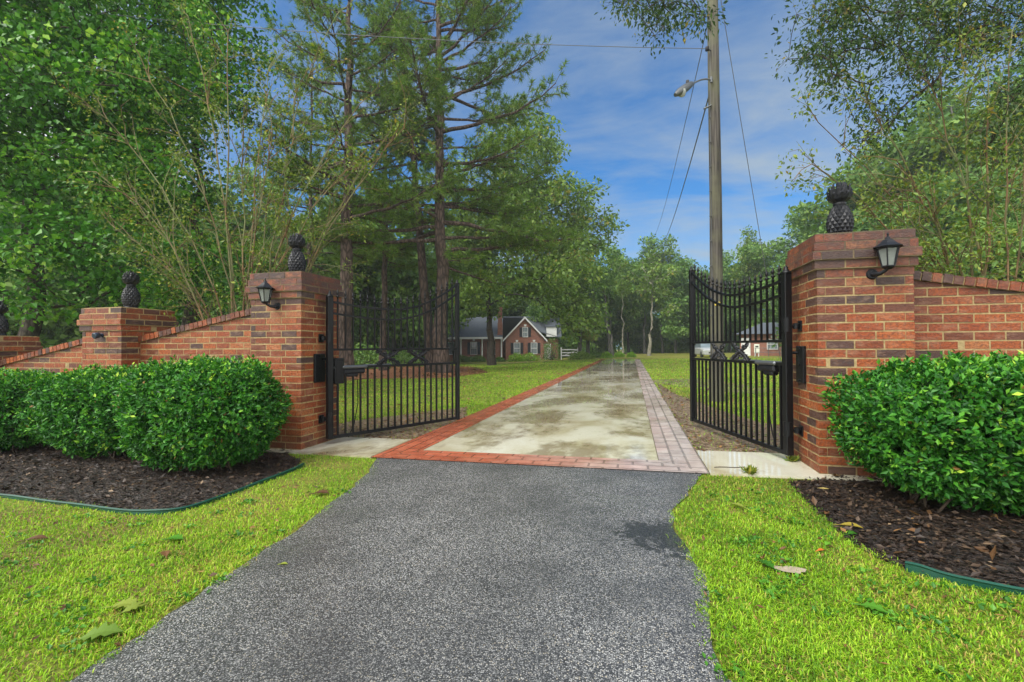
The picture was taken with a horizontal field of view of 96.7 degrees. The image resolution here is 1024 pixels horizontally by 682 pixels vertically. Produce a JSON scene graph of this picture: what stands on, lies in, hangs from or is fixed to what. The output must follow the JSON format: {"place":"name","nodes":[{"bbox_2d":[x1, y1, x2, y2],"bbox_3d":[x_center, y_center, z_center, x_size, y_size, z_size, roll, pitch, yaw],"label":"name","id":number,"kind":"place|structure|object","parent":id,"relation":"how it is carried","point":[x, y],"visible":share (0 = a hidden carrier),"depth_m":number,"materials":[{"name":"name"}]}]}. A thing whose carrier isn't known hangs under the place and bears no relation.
{"place":"outdoors","nodes":[
{"label":"outdoors","id":0,"kind":"place"},
{"bbox_2d":[0,444,300,508],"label":"mulch bed ground","id":1,"kind":"structure","parent":0,"point":[139,495],"depth_m":4.57,"materials":[{"name":"plant"}]},
{"bbox_2d":[0,367,61,453],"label":"hedge bush","id":2,"kind":"object","parent":1,"relation":"on","point":[14,383],"visible":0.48,"depth_m":5.92,"materials":[{"name":"green plant"}]},
{"bbox_2d":[19,362,137,458],"bbox_3d":[-5.189,0.879,5.868,1.904,1.227,1.354,0,-1,15],"label":"hedge bush","id":3,"kind":"object","parent":1,"relation":"on","point":[75,418],"visible":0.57,"depth_m":5.39,"materials":[{"name":"green plant"}]},
{"bbox_2d":[105,353,293,472],"bbox_3d":[-3.435,0.779,5.103,1.917,1.310,1.448,0,-1,15],"label":"hedge bush","id":4,"kind":"object","parent":1,"relation":"on","point":[202,411],"visible":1,"depth_m":4.68,"materials":[{"name":"green plant"}]},
{"bbox_2d":[265,437,410,457],"bbox_3d":[-2.489,1.432,6.086,1.990,0.127,1.015,0,-1,15],"label":"concrete apron","id":5,"kind":"object","parent":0,"point":[360,447],"visible":0.43,"depth_m":5.84,"materials":[{"name":"concrete"}]},
{"bbox_2d":[245,271,343,449],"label":"brick pillar","id":6,"kind":"structure","parent":5,"relation":"on","point":[285,342],"depth_m":5.89,"materials":[{"name":"brick"}]},
{"bbox_2d":[255,278,280,309],"bbox_3d":[-3.127,-0.602,5.791,0.240,0.399,0.236,0,-1,15],"label":"wall lantern","id":7,"kind":"object","parent":6,"relation":"attached to","point":[265,289],"depth_m":5.74,"materials":[{"name":"black metal"}]},
{"bbox_2d":[287,233,305,271],"bbox_3d":[-2.964,-1.189,6.277,0.242,0.613,0.241,-1,-1,30],"label":"pineapple finial","id":8,"kind":"object","parent":6,"relation":"on","point":[296,259],"visible":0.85,"depth_m":6.21,"materials":[{"name":"black plastic"}]},
{"bbox_2d":[314,279,459,438],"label":"gate","id":9,"kind":"structure","parent":6,"relation":"attached to","point":[338,371],"depth_m":6.70,"materials":[{"name":"metal"}]},
{"bbox_2d":[66,457,731,681],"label":"asphalt road","id":10,"kind":"structure","parent":0,"point":[404,570],"depth_m":2.33,"materials":[{"name":"asphalt"}]},
{"bbox_2d":[339,406,468,439],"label":"bare verge path","id":11,"kind":"structure","parent":0,"point":[406,432],"depth_m":7.52,"materials":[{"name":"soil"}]},
{"bbox_2d":[0,350,1023,681],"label":"lawn ground","id":12,"kind":"structure","parent":0,"point":[334,474],"depth_m":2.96,"materials":[{"name":"plant"}]},
{"bbox_2d":[0,336,42,359],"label":"brick pillar","id":13,"kind":"structure","parent":12,"relation":"on","point":[12,346],"depth_m":7.81,"materials":[{"name":"brick"}]},
{"bbox_2d":[0,301,8,335],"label":"pineapple finial","id":14,"kind":"object","parent":13,"relation":"on","point":[4,326],"visible":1,"depth_m":7.80,"materials":[{"name":"black plastic"}]},
{"bbox_2d":[0,339,82,372],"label":"garden wall","id":15,"kind":"structure","parent":12,"relation":"on","point":[59,358],"depth_m":7.28,"materials":[{"name":"red brick"}]},
{"bbox_2d":[0,230,129,348],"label":"tree","id":16,"kind":"object","parent":12,"relation":"on","point":[12,322],"visible":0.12,"depth_m":22.84,"materials":[{"name":"plant"}]},
{"bbox_2d":[0,232,185,345],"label":"tree","id":17,"kind":"object","parent":12,"relation":"on","point":[66,334],"visible":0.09,"depth_m":23.79,"materials":[{"name":"plant"}]},
{"bbox_2d":[65,621,122,643],"bbox_3d":[-1.841,1.293,2.013,0.174,0.038,0.132,0,-1,15],"label":"fallen leaf","id":18,"kind":"object","parent":12,"relation":"on","point":[104,629],"visible":1,"depth_m":2.02,"materials":[{"name":"green plant"}]},
{"bbox_2d":[0,159,204,321],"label":"tree","id":19,"kind":"object","parent":12,"relation":"on","point":[56,196],"visible":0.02,"depth_m":28.30,"materials":[{"name":"plant"}]},
{"bbox_2d":[0,0,248,336],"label":"sweetgum tree","id":20,"kind":"object","parent":12,"relation":"on","point":[33,33],"visible":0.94,"depth_m":10.46,"materials":[{"name":"green plant"}]},
{"bbox_2d":[77,307,178,369],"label":"brick pillar","id":21,"kind":"structure","parent":12,"relation":"on","point":[121,329],"depth_m":6.68,"materials":[{"name":"brick"}]},
{"bbox_2d":[121,271,140,307],"bbox_3d":[-5.896,-0.787,7.044,0.242,0.613,0.241,0,-1,-21],"label":"pineapple finial","id":22,"kind":"object","parent":21,"relation":"on","point":[130,296],"visible":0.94,"depth_m":6.98,"materials":[{"name":"black plastic"}]},
{"bbox_2d":[0,463,304,514],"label":"garden edging","id":23,"kind":"object","parent":12,"relation":"on","point":[122,511],"visible":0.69,"depth_m":3.82,"materials":[{"name":"green plastic"}]},
{"bbox_2d":[25,0,281,324],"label":"sweetgum tree","id":24,"kind":"object","parent":12,"relation":"on","point":[197,196],"visible":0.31,"depth_m":16.35,"materials":[{"name":"green plant"}]},
{"bbox_2d":[81,199,250,324],"bbox_3d":[-26.292,-4.030,33.919,14.917,13.644,13.138,-1,-1,38],"label":"tree","id":25,"kind":"object","parent":12,"relation":"on","point":[190,229],"visible":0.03,"depth_m":31.49,"materials":[{"name":"plant"}]},
{"bbox_2d":[0,478,338,668],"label":"leaf litter","id":26,"kind":"object","parent":12,"relation":"on","point":[116,643],"visible":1,"depth_m":2.84,"materials":[{"name":"plant"}]},
{"bbox_2d":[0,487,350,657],"bbox_3d":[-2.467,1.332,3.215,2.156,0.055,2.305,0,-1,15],"label":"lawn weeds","id":27,"kind":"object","parent":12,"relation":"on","point":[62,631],"visible":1,"depth_m":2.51,"materials":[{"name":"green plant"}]},
{"bbox_2d":[138,308,250,364],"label":"garden wall","id":28,"kind":"structure","parent":12,"relation":"on","point":[228,336],"depth_m":6.50,"materials":[{"name":"red brick"}]},
{"bbox_2d":[147,160,288,308],"bbox_3d":[-23.236,-6.296,38.876,11.266,17.636,13.292,0,-1,1],"label":"tree","id":29,"kind":"object","parent":12,"relation":"on","point":[250,173],"visible":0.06,"depth_m":37.47,"materials":[{"name":"plant"}]},
{"bbox_2d":[151,240,306,321],"bbox_3d":[-19.775,-2.263,34.216,11.020,11.580,11.678,0,-1,1],"label":"tree","id":30,"kind":"object","parent":12,"relation":"on","point":[214,308],"visible":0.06,"depth_m":30.83,"materials":[{"name":"plant"}]},
{"bbox_2d":[29,0,440,323],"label":"crape myrtle","id":31,"kind":"object","parent":12,"relation":"on","point":[258,263],"visible":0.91,"depth_m":7.33,"materials":[{"name":"green plant"}]},
{"bbox_2d":[209,199,338,277],"bbox_3d":[-22.506,-4.826,39.445,15.627,15.685,13.763,0,-1,5],"label":"tree","id":32,"kind":"object","parent":12,"relation":"on","point":[258,234],"visible":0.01,"depth_m":38.40,"materials":[{"name":"plant"}]},
{"bbox_2d":[312,242,397,340],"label":"tree","id":33,"kind":"object","parent":12,"relation":"on","point":[360,282],"visible":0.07,"depth_m":42.10,"materials":[{"name":"plant"}]},
{"bbox_2d":[351,303,379,358],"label":"tree","id":34,"kind":"object","parent":12,"relation":"on","point":[363,330],"visible":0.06,"depth_m":42.34,"materials":[{"name":"plant"}]},
{"bbox_2d":[353,341,392,368],"bbox_3d":[-10.566,1.109,33.048,3.815,2.293,3.752,0,-1,-26],"label":"shrub","id":35,"kind":"object","parent":12,"relation":"on","point":[367,355],"visible":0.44,"depth_m":32.22,"materials":[{"name":"plant"}]},
{"bbox_2d":[353,288,399,364],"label":"tree","id":36,"kind":"object","parent":12,"relation":"on","point":[378,312],"visible":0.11,"depth_m":45.03,"materials":[{"name":"plant"}]},
{"bbox_2d":[315,192,459,352],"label":"tree","id":37,"kind":"object","parent":12,"relation":"on","point":[409,287],"visible":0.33,"depth_m":42.67,"materials":[{"name":"plant"}]},
{"bbox_2d":[387,350,423,366],"bbox_3d":[-9.496,1.534,39.913,3.790,1.752,3.856,0,-1,-17],"label":"shrub","id":38,"kind":"object","parent":12,"relation":"on","point":[407,357],"visible":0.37,"depth_m":39.14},
{"bbox_2d":[359,247,465,362],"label":"tree","id":39,"kind":"object","parent":12,"relation":"on","point":[428,255],"visible":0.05,"depth_m":49.56,"materials":[{"name":"plant"}]},
{"bbox_2d":[347,365,487,380],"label":"pine straw ground","id":40,"kind":"structure","parent":12,"relation":"on","point":[391,373],"depth_m":24.59,"materials":[{"name":"plant"}]},
{"bbox_2d":[232,53,360,279],"bbox_3d":[-15.124,-9.489,33.965,9.919,23.414,9.112,0,-1,15],"label":"pine tree","id":41,"kind":"object","parent":40,"relation":"on","point":[311,202],"visible":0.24,"depth_m":34.02,"materials":[{"name":"green plant"}]},
{"bbox_2d":[233,0,457,364],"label":"pine tree","id":42,"kind":"object","parent":40,"relation":"on","point":[351,127],"visible":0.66,"depth_m":22.63,"materials":[{"name":"green plant"}]},
{"bbox_2d":[326,1,449,370],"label":"pine tree","id":43,"kind":"object","parent":40,"relation":"on","point":[411,246],"visible":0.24,"depth_m":28.82,"materials":[{"name":"green plant"}]},
{"bbox_2d":[325,0,511,371],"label":"pine tree","id":44,"kind":"object","parent":40,"relation":"on","point":[423,278],"visible":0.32,"depth_m":26.00,"materials":[{"name":"green plant"}]},
{"bbox_2d":[279,0,595,372],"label":"pine tree","id":45,"kind":"object","parent":40,"relation":"on","point":[475,22],"visible":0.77,"depth_m":24.51,"materials":[{"name":"green plant"}]},
{"bbox_2d":[425,210,500,361],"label":"tree","id":46,"kind":"object","parent":12,"relation":"on","point":[431,245],"visible":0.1,"depth_m":53.65,"materials":[{"name":"plant"}]},
{"bbox_2d":[424,307,561,360],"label":"brick house","id":47,"kind":"structure","parent":12,"relation":"on","point":[521,335],"depth_m":61.05,"materials":[{"name":"red"}]},
{"bbox_2d":[478,286,520,316],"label":"tree","id":48,"kind":"object","parent":12,"relation":"on","point":[510,309],"visible":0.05,"depth_m":72.42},
{"bbox_2d":[427,104,629,364],"bbox_3d":[1.220,-9.038,40.498,18.089,22.890,11.546,0,-1,15],"label":"oak tree","id":49,"kind":"object","parent":12,"relation":"on","point":[540,269],"visible":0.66,"depth_m":38.91,"materials":[{"name":"green plant"}]},
{"bbox_2d":[505,258,553,315],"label":"tree","id":50,"kind":"object","parent":12,"relation":"on","point":[524,310],"visible":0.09,"depth_m":71.30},
{"bbox_2d":[521,294,577,354],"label":"tree","id":51,"kind":"object","parent":12,"relation":"on","point":[536,315],"visible":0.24,"depth_m":64.17,"materials":[{"name":"plant"}]},
{"bbox_2d":[539,337,564,360],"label":"shrub","id":52,"kind":"object","parent":12,"relation":"on","point":[545,354],"visible":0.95,"depth_m":54.95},
{"bbox_2d":[562,299,597,356],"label":"tree","id":53,"kind":"object","parent":12,"relation":"on","point":[580,342],"visible":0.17,"depth_m":49.81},
{"bbox_2d":[573,235,626,356],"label":"leaning tree","id":54,"kind":"object","parent":12,"relation":"on","point":[614,261],"visible":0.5,"depth_m":55.17,"materials":[{"name":"plant"}]},
{"bbox_2d":[587,244,635,352],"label":"tree","id":55,"kind":"object","parent":12,"relation":"on","point":[610,298],"visible":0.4,"depth_m":70.96,"materials":[{"name":"plant"}]},
{"bbox_2d":[590,311,632,353],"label":"tree","id":56,"kind":"object","parent":12,"relation":"on","point":[601,346],"visible":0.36,"depth_m":79.84,"materials":[{"name":"plant"}]},
{"bbox_2d":[609,255,638,353],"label":"slim tree","id":57,"kind":"object","parent":12,"relation":"on","point":[626,287],"visible":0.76,"depth_m":59.90,"materials":[{"name":"green plant"}]},
{"bbox_2d":[604,257,650,352],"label":"tree","id":58,"kind":"object","parent":12,"relation":"on","point":[632,334],"visible":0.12,"depth_m":79.62,"materials":[{"name":"plant"}]},
{"bbox_2d":[619,310,662,352],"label":"tree","id":59,"kind":"object","parent":12,"relation":"on","point":[637,343],"visible":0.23,"depth_m":82.72,"materials":[{"name":"plant"}]},
{"bbox_2d":[616,232,674,353],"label":"tree","id":60,"kind":"object","parent":12,"relation":"on","point":[635,306],"visible":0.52,"depth_m":73.08,"materials":[{"name":"plant"}]},
{"bbox_2d":[627,248,680,355],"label":"pale tree","id":61,"kind":"object","parent":12,"relation":"on","point":[652,290],"visible":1,"depth_m":57.76,"materials":[{"name":"green plant"}]},
{"bbox_2d":[594,0,728,58],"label":"oak tree","id":62,"kind":"object","parent":12,"relation":"on","point":[671,8],"visible":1,"depth_m":7.51,"materials":[{"name":"green plant"}]},
{"bbox_2d":[644,234,683,352],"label":"tree","id":63,"kind":"object","parent":12,"relation":"on","point":[664,253],"visible":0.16,"depth_m":74.33,"materials":[{"name":"green plant"}]},
{"bbox_2d":[637,316,700,352],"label":"tree","id":64,"kind":"object","parent":12,"relation":"on","point":[668,344],"visible":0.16,"depth_m":78.06,"materials":[{"name":"plant"}]},
{"bbox_2d":[642,254,707,352],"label":"tree","id":65,"kind":"object","parent":12,"relation":"on","point":[680,295],"visible":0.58,"depth_m":69.89,"materials":[{"name":"plant"}]},
{"bbox_2d":[674,0,724,401],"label":"utility pole","id":66,"kind":"object","parent":12,"relation":"on","point":[715,198],"visible":0.8,"depth_m":10.08,"materials":[{"name":"brown wood"}]},
{"bbox_2d":[47,7,704,48],"bbox_3d":[-6.278,-7.942,11.034,21.261,3.094,0.014,0,-1,5],"label":"power line","id":67,"kind":"object","parent":66,"relation":"attached to","point":[425,39],"visible":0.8,"depth_m":10.62,"materials":[{"name":"grey"}]},
{"bbox_2d":[721,1,780,360],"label":"power line","id":68,"kind":"object","parent":66,"relation":"attached to","point":[748,167],"visible":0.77,"depth_m":11.25,"materials":[{"name":"grey"}]},
{"bbox_2d":[688,259,752,340],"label":"tree","id":69,"kind":"object","parent":12,"relation":"on","point":[725,268],"visible":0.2,"depth_m":68.07,"materials":[{"name":"plant"}]},
{"bbox_2d":[725,252,765,338],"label":"tree","id":70,"kind":"object","parent":12,"relation":"on","point":[747,308],"visible":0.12,"depth_m":71.00,"materials":[{"name":"plant"}]},
{"bbox_2d":[727,225,778,317],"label":"tree","id":71,"kind":"object","parent":12,"relation":"on","point":[746,270],"visible":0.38,"depth_m":66.24,"materials":[{"name":"green plant"}]},
{"bbox_2d":[736,322,781,355],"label":"brick outbuilding","id":72,"kind":"structure","parent":12,"relation":"on","point":[764,347],"depth_m":49.16,"materials":[{"name":"red"}]},
{"bbox_2d":[737,223,805,327],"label":"tree","id":73,"kind":"object","parent":12,"relation":"on","point":[783,246],"visible":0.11,"depth_m":61.70,"materials":[{"name":"plant"}]},
{"bbox_2d":[756,249,790,347],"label":"tree","id":74,"kind":"object","parent":12,"relation":"on","point":[775,288],"visible":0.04,"depth_m":45.05,"materials":[{"name":"plant"}]},
{"bbox_2d":[764,200,821,279],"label":"tree","id":75,"kind":"object","parent":12,"relation":"on","point":[797,216],"visible":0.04,"depth_m":57.03,"materials":[{"name":"plant"}]},
{"bbox_2d":[786,190,884,241],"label":"tree","id":76,"kind":"object","parent":12,"relation":"on","point":[803,209],"visible":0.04,"depth_m":49.58,"materials":[{"name":"plant"}]},
{"bbox_2d":[687,486,1023,674],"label":"leaf litter","id":77,"kind":"object","parent":12,"relation":"on","point":[845,645],"visible":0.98,"depth_m":2.29,"materials":[{"name":"plant"}]},
{"bbox_2d":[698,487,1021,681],"bbox_3d":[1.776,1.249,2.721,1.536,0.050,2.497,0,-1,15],"label":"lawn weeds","id":78,"kind":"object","parent":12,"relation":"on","point":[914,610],"visible":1,"depth_m":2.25,"materials":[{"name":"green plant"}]},
{"bbox_2d":[814,140,919,219],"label":"tree","id":79,"kind":"object","parent":12,"relation":"on","point":[822,195],"visible":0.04,"depth_m":45.67,"materials":[{"name":"plant"}]},
{"bbox_2d":[808,199,929,236],"bbox_3d":[30.387,-4.519,37.348,11.886,13.267,13.496,-1,-1,21],"label":"tree","id":80,"kind":"object","parent":12,"relation":"on","point":[822,226],"visible":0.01,"depth_m":36.66,"materials":[{"name":"plant"}]},
{"bbox_2d":[765,0,1023,185],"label":"oak tree","id":81,"kind":"object","parent":12,"relation":"on","point":[845,9],"visible":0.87,"depth_m":7.23,"materials":[{"name":"green plant"}]},
{"bbox_2d":[822,108,974,224],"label":"tree","id":82,"kind":"object","parent":12,"relation":"on","point":[856,177],"visible":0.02,"depth_m":42.33,"materials":[{"name":"plant"}]},
{"bbox_2d":[775,0,1023,281],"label":"crape myrtle","id":83,"kind":"object","parent":12,"relation":"on","point":[987,228],"visible":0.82,"depth_m":6.44,"materials":[{"name":"green plant"}]},
{"bbox_2d":[853,196,1017,242],"bbox_3d":[29.117,-4.208,33.393,11.886,12.492,13.496,0,-1,-18],"label":"tree","id":84,"kind":"object","parent":12,"relation":"on","point":[862,226],"visible":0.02,"depth_m":34.71,"materials":[{"name":"plant"}]},
{"bbox_2d":[866,71,1022,217],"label":"tree","id":85,"kind":"object","parent":12,"relation":"on","point":[950,107],"visible":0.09,"depth_m":38.43,"materials":[{"name":"plant"}]},
{"bbox_2d":[871,58,1023,224],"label":"tree","id":86,"kind":"object","parent":12,"relation":"on","point":[906,153],"visible":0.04,"depth_m":36.97,"materials":[{"name":"plant"}]},
{"bbox_2d":[875,167,1023,243],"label":"tree","id":87,"kind":"object","parent":12,"relation":"on","point":[936,196],"visible":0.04,"depth_m":27.96,"materials":[{"name":"plant"}]},
{"bbox_2d":[901,164,1023,258],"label":"tree","id":88,"kind":"object","parent":12,"relation":"on","point":[996,197],"visible":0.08,"depth_m":26.46,"materials":[{"name":"plant"}]},
{"bbox_2d":[905,561,1023,594],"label":"garden edging","id":89,"kind":"object","parent":12,"relation":"on","point":[916,568],"visible":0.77,"depth_m":2.34,"materials":[{"name":"green plastic"}]},
{"bbox_2d":[913,271,1023,361],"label":"garden wall","id":90,"kind":"structure","parent":12,"relation":"on","point":[967,315],"depth_m":4.24,"materials":[{"name":"red brick"}]},
{"bbox_2d":[922,54,1023,175],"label":"tree","id":91,"kind":"object","parent":12,"relation":"on","point":[961,158],"visible":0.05,"depth_m":34.30,"materials":[{"name":"plant"}]},
{"bbox_2d":[923,211,1023,280],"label":"tree","id":92,"kind":"object","parent":12,"relation":"on","point":[983,255],"visible":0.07,"depth_m":19.04,"materials":[{"name":"plant"}]},
{"bbox_2d":[952,208,1023,282],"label":"tree","id":93,"kind":"object","parent":12,"relation":"on","point":[1014,251],"visible":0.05,"depth_m":18.60,"materials":[{"name":"plant"}]},
{"bbox_2d":[962,82,1023,200],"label":"tree","id":94,"kind":"object","parent":12,"relation":"on","point":[989,154],"visible":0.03,"depth_m":30.96,"materials":[{"name":"plant"}]},
{"bbox_2d":[7,0,1023,349],"label":"sky","id":95,"kind":"structure","parent":0,"point":[623,118],"materials":[{"name":"blue"}]},
{"bbox_2d":[372,359,708,472],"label":"brick border path","id":96,"kind":"structure","parent":0,"point":[675,450],"depth_m":5.58,"materials":[{"name":"brick"}]},
{"bbox_2d":[425,359,657,459],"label":"driveway","id":97,"kind":"structure","parent":0,"point":[598,410],"depth_m":7.43,"materials":[{"name":"concrete"}]},
{"bbox_2d":[339,358,781,451],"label":"back lawn grass","id":98,"kind":"structure","parent":0,"point":[524,365],"depth_m":14.79,"materials":[{"name":"plant"}]},
{"bbox_2d":[653,379,772,392],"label":"bare patch path","id":99,"kind":"structure","parent":0,"point":[658,381],"depth_m":14.64,"materials":[{"name":"soil"}]},
{"bbox_2d":[658,384,779,452],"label":"bare verge path","id":100,"kind":"structure","parent":0,"point":[708,432],"depth_m":6.53,"materials":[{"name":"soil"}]},
{"bbox_2d":[696,450,888,481],"bbox_3d":[2.949,1.311,4.640,1.878,0.125,1.005,0,-1,15],"label":"concrete apron","id":101,"kind":"object","parent":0,"point":[774,465],"visible":0.38,"depth_m":4.62,"materials":[{"name":"concrete"}]},
{"bbox_2d":[783,228,922,476],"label":"brick pillar","id":102,"kind":"structure","parent":101,"relation":"on","point":[848,313],"depth_m":4.27,"materials":[{"name":"brick"}]},
{"bbox_2d":[689,263,805,455],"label":"gate","id":103,"kind":"structure","parent":102,"relation":"attached to","point":[783,368],"depth_m":5.45,"materials":[{"name":"metal"}]},
{"bbox_2d":[826,181,853,232],"bbox_3d":[3.328,-1.319,4.623,0.241,0.613,0.242,0,-1,9],"label":"pineapple finial","id":104,"kind":"object","parent":102,"relation":"on","point":[840,216],"visible":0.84,"depth_m":4.55,"materials":[{"name":"black plastic"}]},
{"bbox_2d":[866,233,903,278],"bbox_3d":[3.367,-0.771,4.083,0.240,0.399,0.236,0,-1,15],"label":"wall lantern","id":105,"kind":"object","parent":102,"relation":"attached to","point":[887,248],"depth_m":4.04,"materials":[{"name":"black metal"}]},
{"bbox_2d":[787,473,1023,587],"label":"mulch bed ground","id":106,"kind":"structure","parent":0,"point":[915,557],"depth_m":3.00,"materials":[{"name":"plant"}]},
{"bbox_2d":[796,475,1014,569],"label":"leaf litter","id":107,"kind":"object","parent":106,"relation":"on","point":[992,552],"visible":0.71,"depth_m":2.97,"materials":[{"name":"plant"}]},
{"bbox_2d":[816,348,1023,515],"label":"hedge bush","id":108,"kind":"object","parent":106,"relation":"on","point":[949,429],"visible":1,"depth_m":3.22,"materials":[{"name":"green plant"}]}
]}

